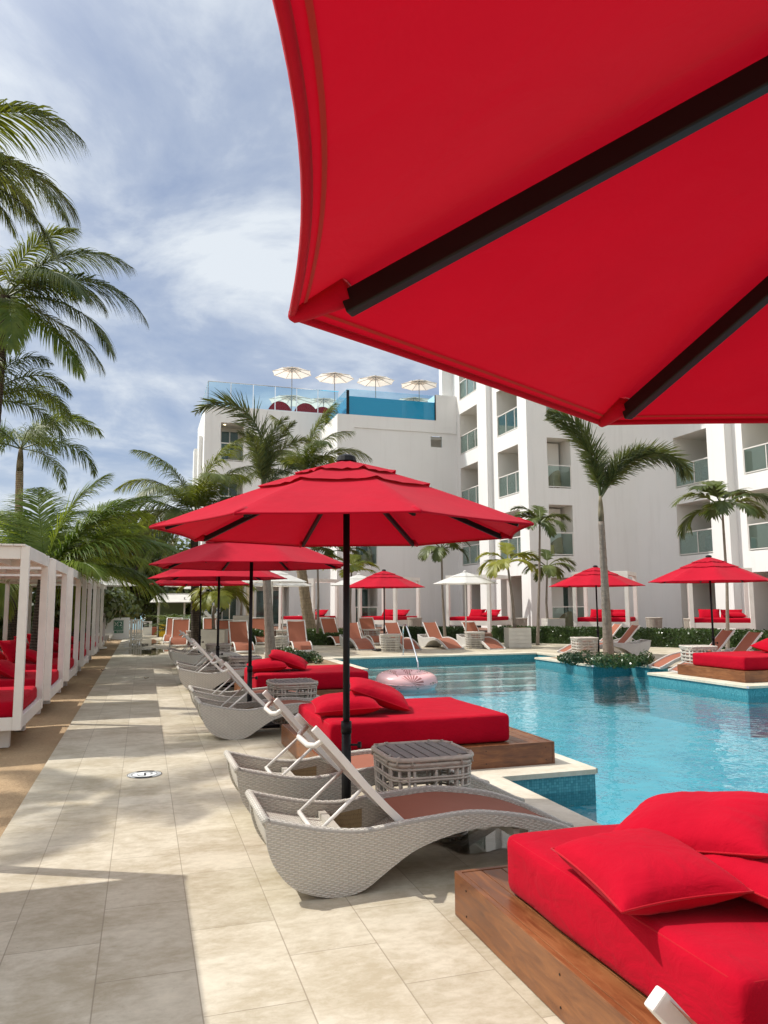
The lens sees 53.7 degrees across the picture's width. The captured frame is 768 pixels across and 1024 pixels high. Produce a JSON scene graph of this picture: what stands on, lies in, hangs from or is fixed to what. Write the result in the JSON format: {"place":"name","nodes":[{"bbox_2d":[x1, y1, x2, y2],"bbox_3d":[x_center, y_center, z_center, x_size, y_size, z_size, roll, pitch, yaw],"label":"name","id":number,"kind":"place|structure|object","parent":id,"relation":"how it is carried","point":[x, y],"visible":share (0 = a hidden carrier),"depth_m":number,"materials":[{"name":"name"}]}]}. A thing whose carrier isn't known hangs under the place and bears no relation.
{"place":"outdoors","nodes":[
{"label":"outdoors","id":0,"kind":"place"},
{"bbox_2d":[0,639,27,662],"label":"pillow","id":1,"kind":"object","parent":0,"point":[8,647],"visible":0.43,"depth_m":14.37,"materials":[{"name":"red fabric"}]},
{"bbox_2d":[0,639,121,836],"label":"sand","id":2,"kind":"structure","parent":0,"point":[25,755],"depth_m":9.45,"materials":[{"name":"sand"}]},
{"bbox_2d":[0,544,49,747],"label":"cabana","id":3,"kind":"object","parent":2,"relation":"on","point":[21,705],"visible":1,"depth_m":8.76,"materials":[{"name":"white paint"}]},
{"bbox_2d":[0,558,67,713],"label":"cabana","id":4,"kind":"object","parent":2,"relation":"on","point":[53,682],"visible":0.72,"depth_m":11.41,"materials":[{"name":"white paint"}]},
{"bbox_2d":[0,350,73,443],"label":"palm tree","id":5,"kind":"object","parent":2,"relation":"on","point":[44,396],"visible":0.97,"depth_m":19.15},
{"bbox_2d":[0,567,81,692],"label":"cabana","id":6,"kind":"object","parent":2,"relation":"on","point":[70,667],"visible":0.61,"depth_m":14.22,"materials":[{"name":"white paint"}]},
{"bbox_2d":[0,98,90,265],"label":"palm tree","id":7,"kind":"object","parent":2,"relation":"on","point":[23,174],"visible":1,"depth_m":13.96,"materials":[{"name":"plant"}]},
{"bbox_2d":[0,574,91,675],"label":"cabana","id":8,"kind":"object","parent":2,"relation":"on","point":[83,655],"visible":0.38,"depth_m":18.60,"materials":[{"name":"white paint"}]},
{"bbox_2d":[0,408,104,524],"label":"palm tree","id":9,"kind":"object","parent":2,"relation":"on","point":[36,436],"visible":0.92,"depth_m":21.94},
{"bbox_2d":[16,581,100,662],"bbox_3d":[-9.337,3.151,21.870,2.000,2.332,1.990,2,-7,-17],"label":"cabana","id":10,"kind":"object","parent":2,"relation":"on","point":[93,649],"visible":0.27,"depth_m":22.38,"materials":[{"name":"white paint"}]},
{"bbox_2d":[0,508,127,650],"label":"palm tree","id":11,"kind":"object","parent":2,"relation":"on","point":[13,611],"visible":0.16,"depth_m":20.77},
{"bbox_2d":[0,223,148,424],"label":"palm tree","id":12,"kind":"object","parent":2,"relation":"on","point":[16,316],"visible":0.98,"depth_m":18.35,"materials":[{"name":"plant"}]},
{"bbox_2d":[0,498,161,640],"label":"palm tree","id":13,"kind":"object","parent":2,"relation":"on","point":[140,527],"visible":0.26,"depth_m":23.22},
{"bbox_2d":[60,584,106,653],"bbox_3d":[-10.568,3.626,25.753,2.000,2.332,1.990,2,-7,-17],"label":"cabana","id":14,"kind":"object","parent":2,"relation":"on","point":[101,641],"visible":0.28,"depth_m":25.18,"materials":[{"name":"white paint"}]},
{"bbox_2d":[0,473,181,650],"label":"palm tree","id":15,"kind":"object","parent":2,"relation":"on","point":[68,550],"visible":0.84,"depth_m":16.74,"materials":[{"name":"plant"}]},
{"bbox_2d":[0,0,748,688],"label":"sky","id":16,"kind":"structure","parent":0,"point":[183,110],"materials":[{"name":"blue"}]},
{"bbox_2d":[0,634,767,1023],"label":"path","id":17,"kind":"structure","parent":0,"point":[168,896],"depth_m":4.04,"materials":[{"name":"tile"}]},
{"bbox_2d":[105,618,129,638],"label":"wall","id":18,"kind":"structure","parent":17,"relation":"on","point":[125,630],"depth_m":36.09,"materials":[{"name":"white paint"}]},
{"bbox_2d":[150,593,190,636],"bbox_3d":[-10.638,5.166,38.069,2.100,2.160,1.550,1,-7,-13],"label":"beach hut","id":19,"kind":"object","parent":17,"relation":"on","point":[177,602],"visible":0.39,"depth_m":38.42,"materials":[{"name":"grey"}]},
{"bbox_2d":[169,619,189,646],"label":"resin lounger","id":20,"kind":"object","parent":17,"relation":"on","point":[176,639],"visible":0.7,"depth_m":29.55,"materials":[{"name":"fabric"}]},
{"bbox_2d":[105,437,271,647],"bbox_3d":[-7.135,1.087,28.071,6.906,7.965,6.083,2,-7,-17],"label":"palm tree","id":21,"kind":"object","parent":17,"relation":"on","point":[203,492],"visible":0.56,"depth_m":27.77,"materials":[{"name":"plant"}]},
{"bbox_2d":[151,580,248,664],"bbox_3d":[-4.820,2.682,19.879,2.526,2.680,2.526,-5,-8,35],"label":"red umbrella","id":22,"kind":"object","parent":17,"relation":"on","point":[192,583],"visible":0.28,"depth_m":19.73,"materials":[{"name":"fabric"}]},
{"bbox_2d":[170,632,238,664],"bbox_3d":[-4.239,3.492,19.223,2.296,0.917,0.683,2,-7,-17],"label":"sun lounger","id":23,"kind":"object","parent":17,"relation":"on","point":[186,657],"visible":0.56,"depth_m":18.75,"materials":[{"name":"wicker"}]},
{"bbox_2d":[176,641,244,689],"bbox_3d":[-2.748,2.902,14.393,2.296,0.917,0.683,2,-7,-17],"label":"sun lounger","id":24,"kind":"object","parent":17,"relation":"on","point":[209,679],"visible":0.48,"depth_m":13.89,"materials":[{"name":"wicker"}]},
{"bbox_2d":[201,629,227,648],"bbox_3d":[-5.918,4.455,26.395,0.850,0.730,0.850,0,-7,-3],"label":"planter box","id":25,"kind":"object","parent":17,"relation":"on","point":[208,635],"visible":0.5,"depth_m":25.99,"materials":[{"name":"grey"}]},
{"bbox_2d":[176,583,255,628],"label":"palm tree","id":26,"kind":"object","parent":25,"relation":"in","point":[227,593],"visible":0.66,"depth_m":26.11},
{"bbox_2d":[148,569,286,687],"bbox_3d":[-3.290,2.092,15.050,2.526,2.680,2.526,-1,-7,8],"label":"red umbrella","id":27,"kind":"object","parent":17,"relation":"on","point":[192,575],"visible":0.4,"depth_m":14.77,"materials":[{"name":"fabric"}]},
{"bbox_2d":[228,620,255,653],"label":"resin lounger","id":28,"kind":"object","parent":17,"relation":"on","point":[239,635],"visible":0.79,"depth_m":25.81,"materials":[{"name":"fabric"}]},
{"bbox_2d":[228,655,261,684],"bbox_3d":[-2.770,3.152,15.054,0.644,0.573,0.644,2,-7,-15],"label":"rattan table","id":29,"kind":"object","parent":17,"relation":"on","point":[238,661],"visible":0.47,"depth_m":14.80,"materials":[{"name":"grey wicker"}]},
{"bbox_2d":[149,542,342,728],"bbox_3d":[-1.797,1.501,10.209,2.526,2.680,2.526,-6,-9,38],"label":"red umbrella","id":30,"kind":"object","parent":17,"relation":"on","point":[220,556],"visible":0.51,"depth_m":9.83,"materials":[{"name":"fabric"}]},
{"bbox_2d":[191,387,312,657],"bbox_3d":[-3.994,0.273,22.776,3.358,8.273,2.277,-6,-9,39],"label":"palm tree","id":31,"kind":"object","parent":17,"relation":"on","point":[262,448],"visible":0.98,"depth_m":22.77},
{"bbox_2d":[194,659,312,739],"bbox_3d":[-1.197,2.315,9.586,2.296,0.917,0.683,2,-7,-18],"label":"sun lounger","id":32,"kind":"object","parent":17,"relation":"on","point":[230,720],"visible":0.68,"depth_m":9.08,"materials":[{"name":"wicker"}]},
{"bbox_2d":[188,653,318,710],"bbox_3d":[-1.604,2.471,10.863,2.296,0.917,0.683,2,-7,-18],"label":"sun lounger","id":33,"kind":"object","parent":17,"relation":"on","point":[224,695],"visible":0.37,"depth_m":10.54,"materials":[{"name":"wicker"}]},
{"bbox_2d":[266,678,317,725],"bbox_3d":[-1.248,2.566,10.254,0.644,0.573,0.644,2,-7,-19],"label":"rattan table","id":34,"kind":"object","parent":17,"relation":"on","point":[309,685],"visible":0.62,"depth_m":10.05,"materials":[{"name":"grey wicker"}]},
{"bbox_2d":[286,620,312,651],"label":"resin lounger","id":35,"kind":"object","parent":17,"relation":"on","point":[297,634],"visible":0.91,"depth_m":26.03,"materials":[{"name":"fabric"}]},
{"bbox_2d":[236,402,372,629],"bbox_3d":[-3.615,0.338,33.654,5.131,10.834,5.170,6,-9,-43],"label":"palm tree","id":36,"kind":"object","parent":17,"relation":"on","point":[315,460],"visible":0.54,"depth_m":33.65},
{"bbox_2d":[234,664,395,695],"bbox_3d":[-1.254,2.941,13.077,2.402,0.493,2.002,2,-7,-17],"label":"daybed","id":37,"kind":"object","parent":17,"relation":"on","point":[329,678],"visible":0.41,"depth_m":12.31,"materials":[{"name":"red fabric"}]},
{"bbox_2d":[246,658,287,672],"bbox_3d":[-1.947,2.549,12.590,0.667,0.237,0.608,-2,-2,-12],"label":"pillow","id":38,"kind":"object","parent":37,"relation":"on","point":[266,665],"visible":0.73,"depth_m":12.36,"materials":[{"name":"red fabric"}]},
{"bbox_2d":[268,650,307,669],"bbox_3d":[-1.609,2.491,12.788,0.687,0.210,0.608,20,-2,-3],"label":"pillow","id":39,"kind":"object","parent":37,"relation":"on","point":[291,660],"visible":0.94,"depth_m":12.56,"materials":[{"name":"red fabric"}]},
{"bbox_2d":[307,632,342,644],"bbox_3d":[-2.519,4.946,29.634,2.204,0.555,0.635,1,-7,-7],"label":"hedge","id":40,"kind":"object","parent":17,"relation":"on","point":[314,638],"visible":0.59,"depth_m":29.42,"materials":[{"name":"green plant"}]},
{"bbox_2d":[320,618,339,645],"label":"resin lounger","id":41,"kind":"object","parent":17,"relation":"on","point":[329,625],"visible":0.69,"depth_m":30.10,"materials":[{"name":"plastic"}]},
{"bbox_2d":[149,454,533,798],"bbox_3d":[-0.267,0.911,5.380,2.526,2.680,2.526,-1,-7,2],"label":"red umbrella","id":42,"kind":"object","parent":17,"relation":"on","point":[345,501],"visible":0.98,"depth_m":5.31,"materials":[{"name":"fabric"}]},
{"bbox_2d":[323,554,379,622],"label":"palm tree","id":43,"kind":"object","parent":17,"relation":"on","point":[356,565],"visible":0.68,"depth_m":31.45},
{"bbox_2d":[339,622,375,649],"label":"sun lounger","id":44,"kind":"object","parent":17,"relation":"on","point":[358,641],"visible":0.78,"depth_m":27.14,"materials":[{"name":"fabric"}]},
{"bbox_2d":[359,617,379,644],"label":"resin lounger","id":45,"kind":"object","parent":17,"relation":"on","point":[368,623],"visible":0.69,"depth_m":30.49,"materials":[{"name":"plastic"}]},
{"bbox_2d":[223,690,524,813],"bbox_3d":[-0.075,1.881,6.028,2.296,0.917,0.683,2,-7,-18],"label":"sun lounger","id":46,"kind":"object","parent":17,"relation":"on","point":[302,777],"visible":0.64,"depth_m":5.64,"materials":[{"name":"wicker"}]},
{"bbox_2d":[350,569,423,650],"bbox_3d":[0.006,3.344,25.919,2.726,2.760,2.727,2,-7,-17],"label":"red umbrella","id":47,"kind":"object","parent":17,"relation":"on","point":[383,578],"visible":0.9,"depth_m":25.48,"materials":[{"name":"fabric"}]},
{"bbox_2d":[380,633,400,651],"bbox_3d":[0.217,4.347,25.188,0.707,0.593,0.707,0,-7,0],"label":"rattan table","id":48,"kind":"object","parent":17,"relation":"on","point":[384,647],"visible":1,"depth_m":24.89,"materials":[{"name":"wicker"}]},
{"bbox_2d":[379,622,421,650],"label":"sun lounger","id":49,"kind":"object","parent":17,"relation":"on","point":[392,628],"visible":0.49,"depth_m":27.23,"materials":[{"name":"fabric"}]},
{"bbox_2d":[245,713,573,897],"bbox_3d":[0.330,1.724,4.742,2.296,0.917,0.683,2,-7,-17],"label":"sun lounger","id":50,"kind":"object","parent":17,"relation":"on","point":[355,843],"visible":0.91,"depth_m":4.35,"materials":[{"name":"wicker"}]},
{"bbox_2d":[281,697,554,769],"bbox_3d":[0.259,2.342,8.170,2.402,0.494,2.002,2,-7,-17],"label":"daybed","id":51,"kind":"object","parent":17,"relation":"on","point":[490,738],"visible":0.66,"depth_m":7.45,"materials":[{"name":"fabric"}]},
{"bbox_2d":[310,691,381,716],"bbox_3d":[-0.393,1.950,7.685,0.667,0.230,0.608,-2,-2,-10],"label":"pillow","id":52,"kind":"object","parent":51,"relation":"on","point":[329,705],"visible":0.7,"depth_m":7.46,"materials":[{"name":"red fabric"}]},
{"bbox_2d":[350,677,411,710],"bbox_3d":[-0.061,1.894,7.903,0.667,0.212,0.608,21,-3,-5],"label":"pillow","id":53,"kind":"object","parent":51,"relation":"on","point":[386,696],"visible":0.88,"depth_m":7.67,"materials":[{"name":"red fabric"}]},
{"bbox_2d":[371,739,473,841],"bbox_3d":[0.269,1.973,5.399,0.644,0.573,0.644,2,-7,-17],"label":"rattan table","id":54,"kind":"object","parent":17,"relation":"on","point":[399,758],"visible":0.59,"depth_m":5.24,"materials":[{"name":"grey wicker"}]},
{"bbox_2d":[399,626,464,642],"bbox_3d":[1.818,5.025,31.144,3.090,0.711,0.642,-1,-7,9],"label":"hedge","id":55,"kind":"object","parent":17,"relation":"on","point":[452,631],"visible":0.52,"depth_m":30.97,"materials":[{"name":"green plant"}]},
{"bbox_2d":[417,622,464,649],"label":"sun lounger","id":56,"kind":"object","parent":17,"relation":"on","point":[432,637],"visible":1,"depth_m":27.56,"materials":[{"name":"fabric"}]},
{"bbox_2d":[412,542,471,636],"bbox_3d":[2.353,2.957,30.046,2.226,4.607,2.250,-7,-9,42],"label":"palm tree","id":57,"kind":"object","parent":17,"relation":"on","point":[439,554],"visible":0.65,"depth_m":30.04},
{"bbox_2d":[434,570,497,647],"bbox_3d":[2.975,3.524,27.625,2.210,2.780,2.210,2,-7,-17],"label":"white umbrella","id":58,"kind":"object","parent":17,"relation":"on","point":[465,577],"visible":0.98,"depth_m":27.38,"materials":[{"name":"fabric"}]},
{"bbox_2d":[464,631,484,648],"bbox_3d":[3.211,4.525,26.793,0.707,0.593,0.707,0,-7,0],"label":"rattan table","id":59,"kind":"object","parent":17,"relation":"on","point":[475,643],"visible":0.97,"depth_m":26.50,"materials":[{"name":"wicker"}]},
{"bbox_2d":[189,370,767,631],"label":"hotel","id":60,"kind":"structure","parent":17,"relation":"on","point":[478,449],"depth_m":37.11,"materials":[{"name":"white paint"}]},
{"bbox_2d":[269,395,312,406],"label":"cream parasol","id":61,"kind":"object","parent":60,"relation":"on","point":[286,399],"visible":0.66,"depth_m":58.30,"materials":[{"name":"fabric"}]},
{"bbox_2d":[273,367,310,410],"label":"cream parasol","id":62,"kind":"object","parent":60,"relation":"on","point":[291,372],"visible":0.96,"depth_m":54.37,"materials":[{"name":"fabric"}]},
{"bbox_2d":[315,372,353,408],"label":"cream parasol","id":63,"kind":"object","parent":60,"relation":"on","point":[334,378],"visible":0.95,"depth_m":56.34,"materials":[{"name":"fabric"}]},
{"bbox_2d":[357,375,393,397],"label":"cream parasol","id":64,"kind":"object","parent":60,"relation":"on","point":[375,381],"visible":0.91,"depth_m":57.39,"materials":[{"name":"fabric"}]},
{"bbox_2d":[401,379,436,400],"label":"cream parasol","id":65,"kind":"object","parent":60,"relation":"on","point":[415,385],"visible":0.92,"depth_m":57.89,"materials":[{"name":"fabric"}]},
{"bbox_2d":[456,622,505,649],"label":"sun lounger","id":66,"kind":"object","parent":17,"relation":"on","point":[489,643],"visible":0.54,"depth_m":27.00,"materials":[{"name":"fabric"}]},
{"bbox_2d":[274,626,711,639],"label":"terrace deck","id":67,"kind":"structure","parent":17,"relation":"on","point":[487,634],"depth_m":36.85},
{"bbox_2d":[278,578,338,628],"bbox_3d":[-3.882,4.768,39.195,2.250,2.550,2.150,-5,-8,32],"label":"cabana","id":68,"kind":"object","parent":67,"relation":"on","point":[312,581],"visible":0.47,"depth_m":38.76,"materials":[{"name":"white paint"}]},
{"bbox_2d":[359,577,420,629],"bbox_3d":[0.258,4.503,37.181,2.250,2.550,2.150,-5,-8,35],"label":"cabana","id":69,"kind":"object","parent":67,"relation":"on","point":[395,618],"visible":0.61,"depth_m":36.49,"materials":[{"name":"white paint"}]},
{"bbox_2d":[446,574,511,632],"bbox_3d":[4.378,4.211,34.931,2.250,2.550,2.150,-5,-8,35],"label":"cabana","id":70,"kind":"object","parent":67,"relation":"on","point":[489,621],"visible":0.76,"depth_m":34.47,"materials":[{"name":"white paint"}]},
{"bbox_2d":[541,618,564,627],"bbox_3d":[6.959,4.698,31.142,0.750,0.650,0.750,1,-7,-7],"label":"planter box","id":71,"kind":"object","parent":67,"relation":"on","point":[556,622],"visible":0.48,"depth_m":30.82,"materials":[{"name":"grey"}]},
{"bbox_2d":[518,549,576,624],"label":"palm tree","id":72,"kind":"object","parent":71,"relation":"in","point":[549,570],"visible":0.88,"depth_m":31.03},
{"bbox_2d":[572,571,638,626],"bbox_3d":[9.338,3.822,31.921,2.250,2.550,2.150,-4,-8,27],"label":"cabana","id":73,"kind":"object","parent":67,"relation":"on","point":[586,620],"visible":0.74,"depth_m":31.32,"materials":[{"name":"white paint"}]},
{"bbox_2d":[687,568,755,630],"bbox_3d":[13.106,3.523,29.603,2.250,2.550,2.150,-3,-7,20],"label":"cabana","id":74,"kind":"object","parent":67,"relation":"on","point":[748,623],"visible":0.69,"depth_m":28.66,"materials":[{"name":"white paint"}]},
{"bbox_2d":[504,627,531,647],"bbox_3d":[4.775,4.494,27.101,0.800,0.710,0.800,0,-7,-3],"label":"planter box","id":75,"kind":"object","parent":17,"relation":"on","point":[518,637],"visible":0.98,"depth_m":26.72,"materials":[{"name":"grey"}]},
{"bbox_2d":[475,542,540,627],"bbox_3d":[4.477,2.598,27.363,2.510,3.154,2.012,2,-7,-17],"label":"palm tree","id":76,"kind":"object","parent":75,"relation":"in","point":[496,567],"visible":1,"depth_m":27.34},
{"bbox_2d":[272,0,767,426],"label":"red umbrella","id":77,"kind":"object","parent":17,"relation":"on","point":[560,205],"visible":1,"depth_m":1.12,"materials":[{"name":"fabric"}]},
{"bbox_2d":[509,505,571,644],"bbox_3d":[5.920,2.326,28.406,2.308,5.429,2.251,5,-9,-39],"label":"palm tree","id":78,"kind":"object","parent":17,"relation":"on","point":[540,518],"visible":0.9,"depth_m":28.58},
{"bbox_2d":[323,652,767,826],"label":"pool coping","id":79,"kind":"object","parent":17,"relation":"on","point":[503,778],"visible":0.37,"depth_m":7.26,"materials":[{"name":"stone"}]},
{"bbox_2d":[559,650,618,666],"bbox_3d":[5.236,3.713,19.193,1.406,0.404,1.211,-5,-8,35],"label":"shrub","id":80,"kind":"object","parent":17,"relation":"on","point":[575,658],"visible":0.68,"depth_m":19.18,"materials":[{"name":"green plant"}]},
{"bbox_2d":[455,824,767,1023],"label":"daybed","id":81,"kind":"object","parent":17,"relation":"on","point":[554,932],"visible":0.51,"depth_m":2.82,"materials":[{"name":"fabric"}]},
{"bbox_2d":[551,828,753,914],"bbox_3d":[1.006,1.381,2.938,0.508,0.200,0.627,-3,-4,-10],"label":"pillow","id":82,"kind":"object","parent":81,"relation":"on","point":[640,871],"visible":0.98,"depth_m":2.75,"materials":[{"name":"red fabric"}]},
{"bbox_2d":[702,854,767,908],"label":"pillow","id":83,"kind":"object","parent":81,"relation":"on","point":[751,874],"visible":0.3,"depth_m":2.75,"materials":[{"name":"red fabric"}]},
{"bbox_2d":[613,791,767,858],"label":"pillow","id":84,"kind":"object","parent":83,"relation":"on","point":[731,823],"visible":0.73,"depth_m":3.05,"materials":[{"name":"red fabric"}]},
{"bbox_2d":[578,624,650,654],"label":"sun lounger","id":85,"kind":"object","parent":17,"relation":"on","point":[624,645],"visible":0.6,"depth_m":22.89,"materials":[{"name":"grey wicker"}]},
{"bbox_2d":[591,652,639,668],"bbox_3d":[5.568,3.585,18.358,1.100,0.456,1.178,-2,-7,10],"label":"shrub","id":86,"kind":"object","parent":17,"relation":"on","point":[606,661],"visible":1,"depth_m":18.11,"materials":[{"name":"green plant"}]},
{"bbox_2d":[491,625,767,650],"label":"hedge","id":87,"kind":"object","parent":17,"relation":"on","point":[668,637],"visible":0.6,"depth_m":27.28,"materials":[{"name":"green plant"}]},
{"bbox_2d":[644,986,696,1023],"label":"sun lounger","id":88,"kind":"object","parent":17,"relation":"on","point":[662,1005],"visible":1,"depth_m":1.34,"materials":[{"name":"plastic"}]},
{"bbox_2d":[648,629,734,668],"bbox_3d":[7.694,3.357,18.617,2.296,0.917,0.683,0,-7,-6],"label":"sun lounger","id":89,"kind":"object","parent":17,"relation":"on","point":[722,637],"visible":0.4,"depth_m":18.62,"materials":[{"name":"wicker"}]},
{"bbox_2d":[679,645,717,663],"bbox_3d":[7.301,3.393,17.579,0.707,0.593,0.707,0,-7,-5],"label":"rattan table","id":90,"kind":"object","parent":17,"relation":"on","point":[697,648],"visible":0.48,"depth_m":17.43,"materials":[{"name":"wicker"}]},
{"bbox_2d":[648,555,767,645],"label":"red umbrella","id":91,"kind":"object","parent":17,"relation":"on","point":[709,569],"visible":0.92,"depth_m":17.81,"materials":[{"name":"fabric"}]},
{"bbox_2d":[668,631,762,672],"bbox_3d":[7.745,3.207,17.376,2.296,0.917,0.683,0,-7,-4],"label":"sun lounger","id":92,"kind":"object","parent":17,"relation":"on","point":[748,640],"visible":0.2,"depth_m":17.46,"materials":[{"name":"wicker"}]},
{"bbox_2d":[672,480,767,649],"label":"palm tree","id":93,"kind":"object","parent":17,"relation":"on","point":[714,509],"visible":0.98,"depth_m":24.45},
{"bbox_2d":[677,651,767,682],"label":"daybed","id":94,"kind":"object","parent":17,"relation":"on","point":[745,666],"visible":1,"depth_m":15.61,"materials":[{"name":"fabric"}]},
{"bbox_2d":[340,654,767,807],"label":"pool wall","id":95,"kind":"structure","parent":0,"point":[572,791],"depth_m":15.37,"materials":[{"name":"blue tile"}]},
{"bbox_2d":[354,659,767,755],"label":"water","id":96,"kind":"structure","parent":0,"point":[440,670],"depth_m":17.35,"materials":[{"name":"liquid"}]},
{"bbox_2d":[375,669,437,692],"bbox_3d":[0.485,3.637,16.330,1.348,0.370,1.348,-2,-4,37],"label":"swim ring","id":97,"kind":"object","parent":96,"relation":"on","point":[408,680],"visible":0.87,"depth_m":15.85,"materials":[{"name":"pink plastic"}]},
{"bbox_2d":[404,665,767,824],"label":"pool floor","id":98,"kind":"structure","parent":0,"point":[632,774],"depth_m":14.20,"materials":[{"name":"tile"}]},
{"bbox_2d":[368,664,535,694],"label":"pool steps","id":99,"kind":"structure","parent":98,"relation":"on","point":[506,686],"depth_m":22.14,"materials":[{"name":"tile"}]},
{"label":"planting bed","id":100,"kind":"structure","parent":0,"visible":0},
{"bbox_2d":[570,637,598,656],"bbox_3d":[5.843,3.944,22.086,0.707,0.593,0.707,0,-7,-5],"label":"rattan table","id":101,"kind":"object","parent":100,"relation":"on","point":[582,643],"visible":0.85,"depth_m":21.82,"materials":[{"name":"wicker"}]},
{"bbox_2d":[549,565,645,654],"bbox_3d":[6.358,2.943,22.613,2.600,2.700,2.600,0,-7,-1],"label":"red umbrella","id":102,"kind":"object","parent":100,"relation":"on","point":[590,577],"visible":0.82,"depth_m":22.21,"materials":[{"name":"fabric"}]},
{"bbox_2d":[543,409,695,656],"bbox_3d":[6.601,0.606,21.316,4.127,7.181,1.635,-1,-7,6],"label":"palm tree","id":103,"kind":"object","parent":100,"relation":"on","point":[599,475],"visible":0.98,"depth_m":21.11,"materials":[{"name":"plant"}]},
{"bbox_3d":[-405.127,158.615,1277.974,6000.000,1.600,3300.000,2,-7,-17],"label":"ground","id":104,"kind":"structure","parent":0,"visible":0},
{"bbox_2d":[0,560,128,648],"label":"sea grape tree","id":105,"kind":"object","parent":104,"relation":"on","point":[109,601],"visible":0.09,"depth_m":25.99,"materials":[{"name":"green plant"}]},
{"bbox_2d":[32,551,134,635],"bbox_3d":[-12.780,3.393,29.625,5.821,4.123,7.386,2,-7,-17],"label":"sea grape tree","id":106,"kind":"object","parent":104,"relation":"on","point":[128,607],"visible":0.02,"depth_m":31.05,"materials":[{"name":"green plant"}]},
{"bbox_2d":[97,517,179,616],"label":"sea grape tree","id":107,"kind":"object","parent":104,"relation":"on","point":[166,589],"visible":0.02,"depth_m":43.63,"materials":[{"name":"green plant"}]},
{"bbox_2d":[107,538,190,626],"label":"sea grape tree","id":108,"kind":"object","parent":104,"relation":"on","point":[143,609],"visible":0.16,"depth_m":44.87,"materials":[{"name":"green plant"}]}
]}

